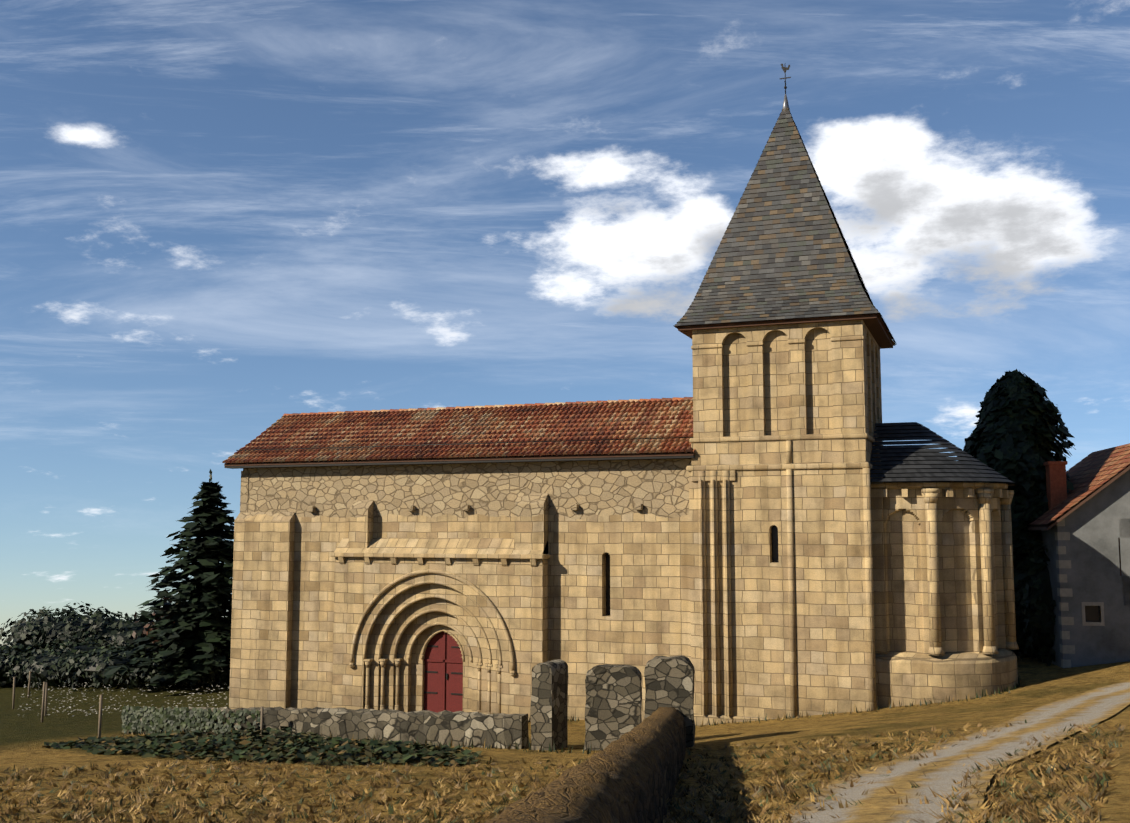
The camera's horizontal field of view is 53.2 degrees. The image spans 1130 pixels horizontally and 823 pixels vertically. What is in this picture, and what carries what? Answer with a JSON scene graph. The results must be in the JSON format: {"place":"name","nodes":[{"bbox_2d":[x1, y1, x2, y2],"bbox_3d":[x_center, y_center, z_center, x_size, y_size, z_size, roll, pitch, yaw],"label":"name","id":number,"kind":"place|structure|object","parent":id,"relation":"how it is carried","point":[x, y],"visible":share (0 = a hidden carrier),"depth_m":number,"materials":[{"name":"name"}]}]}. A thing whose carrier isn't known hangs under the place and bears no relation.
{"place":"outdoors","nodes":[
{"label":"outdoors","id":0,"kind":"place"},
{"bbox_2d":[0,646,1129,822],"bbox_3d":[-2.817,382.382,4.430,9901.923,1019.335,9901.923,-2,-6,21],"label":"ground","id":1,"kind":"structure","parent":0,"point":[26,733],"depth_m":26.93,"materials":[{"name":"brown plant"}]},
{"bbox_2d":[0,629,229,691],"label":"field hedge","id":2,"kind":"object","parent":1,"relation":"on","point":[78,663],"visible":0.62,"depth_m":55.49,"materials":[{"name":"green plant"}]},
{"bbox_2d":[0,601,230,653],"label":"field trees","id":3,"kind":"object","parent":1,"relation":"on","point":[30,631],"visible":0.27,"depth_m":68.25,"materials":[{"name":"green plant"}]},
{"bbox_2d":[12,671,263,736],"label":"fence posts","id":4,"kind":"object","parent":1,"relation":"on","point":[44,698],"visible":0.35,"depth_m":41.35,"materials":[{"name":"brown wood"}]},
{"bbox_2d":[104,469,234,685],"bbox_3d":[-17.672,8.243,55.655,9.394,10.886,9.043,-2,-6,21],"label":"spruce","id":5,"kind":"object","parent":1,"relation":"on","point":[208,548],"depth_m":54.32,"materials":[{"name":"green plant"}]},
{"bbox_2d":[132,592,212,653],"bbox_3d":[-19.766,11.604,58.082,4.124,4.909,4.688,-2,-6,21],"label":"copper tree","id":6,"kind":"object","parent":1,"relation":"on","point":[147,625],"visible":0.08,"depth_m":56.87,"materials":[{"name":"green plant"}]},
{"bbox_2d":[20,680,481,766],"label":"shrubs","id":7,"kind":"object","parent":1,"relation":"on","point":[399,751],"visible":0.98,"depth_m":29.91,"materials":[{"name":"green plant"}]},
{"bbox_2d":[129,706,528,748],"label":"front wall","id":8,"kind":"structure","parent":1,"relation":"on","point":[445,726],"depth_m":32.85,"materials":[{"name":"grey stone"}]},
{"bbox_2d":[229,459,690,720],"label":"church nave","id":9,"kind":"structure","parent":1,"relation":"on","point":[580,568],"depth_m":43.92,"materials":[{"name":"beige stone"}]},
{"bbox_2d":[349,569,515,713],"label":"portal arches","id":10,"kind":"structure","parent":9,"relation":"attached to","point":[382,661],"depth_m":43.85,"materials":[{"name":"beige stone"}]},
{"bbox_2d":[424,631,462,710],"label":"door rails","id":11,"kind":"object","parent":9,"relation":"attached to","point":[444,660],"depth_m":44.27,"materials":[{"name":"red wood"}]},
{"bbox_2d":[424,645,462,694],"bbox_3d":[-4.741,10.140,44.278,1.720,1.860,0.065,-2,-6,21],"label":"door ironwork","id":12,"kind":"object","parent":9,"relation":"attached to","point":[446,674],"depth_m":44.26,"materials":[{"name":"grey metal"}]},
{"bbox_2d":[224,428,694,468],"bbox_3d":[-3.340,1.118,48.155,20.250,2.480,8.690,-2,-6,21],"label":"roof eave","id":13,"kind":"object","parent":9,"relation":"attached to","point":[476,458],"depth_m":43.56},
{"bbox_2d":[222,397,694,463],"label":"nave roof tiles","id":14,"kind":"object","parent":13,"relation":"on","point":[632,418],"visible":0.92,"depth_m":45.78,"materials":[{"name":"red tile"}]},
{"bbox_2d":[530,659,567,750],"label":"gate pier","id":15,"kind":"structure","parent":1,"relation":"on","point":[549,709],"depth_m":31.36,"materials":[{"name":"grey stone"}]},
{"bbox_2d":[0,719,1128,822],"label":"dry grass tufts","id":16,"kind":"object","parent":1,"relation":"on","point":[1010,810],"visible":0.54,"depth_m":19.20,"materials":[{"name":"brown plant"}]},
{"bbox_2d":[120,674,1021,754],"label":"wall weeds","id":17,"kind":"object","parent":1,"relation":"on","point":[590,751],"depth_m":37.11,"materials":[{"name":"green plant"}]},
{"bbox_2d":[484,707,685,822],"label":"wall","id":18,"kind":"structure","parent":1,"relation":"on","point":[631,775],"depth_m":10.64,"materials":[{"name":"brown stone"}]},
{"bbox_2d":[584,664,641,750],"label":"gate pier","id":19,"kind":"structure","parent":1,"relation":"on","point":[613,705],"depth_m":31.29,"materials":[{"name":"grey stone"}]},
{"bbox_2d":[644,655,694,747],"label":"gate pier","id":20,"kind":"structure","parent":1,"relation":"on","point":[669,681],"depth_m":29.52,"materials":[{"name":"grey stone"}]},
{"bbox_2d":[871,482,1017,707],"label":"church apse","id":21,"kind":"structure","parent":1,"relation":"on","point":[909,668],"depth_m":38.27,"materials":[{"name":"beige stone"}]},
{"bbox_2d":[870,422,1014,485],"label":"apse roof slates","id":22,"kind":"object","parent":21,"relation":"on","point":[902,461],"visible":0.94,"depth_m":39.68,"materials":[{"name":"grey stone"}]},
{"bbox_2d":[871,488,1018,654],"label":"apse columns","id":23,"kind":"structure","parent":21,"relation":"on","point":[983,496],"depth_m":38.26,"materials":[{"name":"beige stone"}]},
{"bbox_2d":[768,681,1129,822],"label":"gravel track","id":24,"kind":"structure","parent":1,"relation":"on","point":[1093,706],"depth_m":18.03,"materials":[{"name":"beige gravel"}]},
{"bbox_2d":[957,369,1075,657],"bbox_3d":[19.380,4.427,48.302,7.081,12.562,7.862,-2,-6,21],"label":"tree","id":25,"kind":"object","parent":1,"relation":"on","point":[1020,418],"depth_m":47.11,"materials":[{"name":"green plant"}]},
{"bbox_2d":[1015,469,1129,667],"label":"house walls","id":26,"kind":"structure","parent":1,"relation":"on","point":[1087,543],"depth_m":41.83,"materials":[{"name":"grey paint"}]},
{"bbox_2d":[1027,443,1129,530],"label":"house roof tiles","id":27,"kind":"object","parent":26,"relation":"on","point":[1047,517],"visible":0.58,"depth_m":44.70,"materials":[{"name":"red tile"}]},
{"bbox_2d":[1043,461,1067,509],"bbox_3d":[19.560,3.290,44.917,0.720,2.580,0.820,-1,-6,11],"label":"house chimney","id":28,"kind":"object","parent":27,"relation":"on","point":[1056,488],"visible":0.82,"depth_m":44.64,"materials":[{"name":"red brick"}]},
{"bbox_2d":[0,0,1129,645],"label":"sky","id":29,"kind":"structure","parent":0,"point":[220,220],"materials":[{"name":"blue"}]},
{"bbox_2d":[686,320,884,725],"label":"church tower","id":30,"kind":"structure","parent":0,"point":[787,417],"depth_m":39.28,"materials":[{"name":"beige stone"}]},
{"bbox_2d":[674,108,896,344],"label":"tower roof slates","id":31,"kind":"object","parent":30,"relation":"on","point":[797,263],"visible":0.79,"depth_m":41.24,"materials":[{"name":"grey stone"}]},
{"bbox_2d":[676,113,894,348],"bbox_3d":[8.616,-7.346,43.587,7.160,9.250,7.160,-2,-6,21],"label":"tower roof","id":32,"kind":"object","parent":30,"relation":"on","point":[874,324],"visible":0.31,"depth_m":40.73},
{"bbox_2d":[781,94,790,114],"bbox_3d":[8.616,-11.947,44.058,0.400,0.900,0.380,-2,-6,21],"label":"spire finial","id":33,"kind":"object","parent":32,"relation":"on","point":[785,105],"visible":0.69,"depth_m":43.97,"materials":[{"name":"silver metal"}]},
{"bbox_2d":[780,64,790,93],"bbox_3d":[8.616,-12.947,44.160,0.372,1.410,0.275,2,-6,-15],"label":"weather vane","id":34,"kind":"object","parent":33,"relation":"on","point":[784,69],"visible":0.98,"depth_m":44.16,"materials":[{"name":"grey metal"}]}
]}

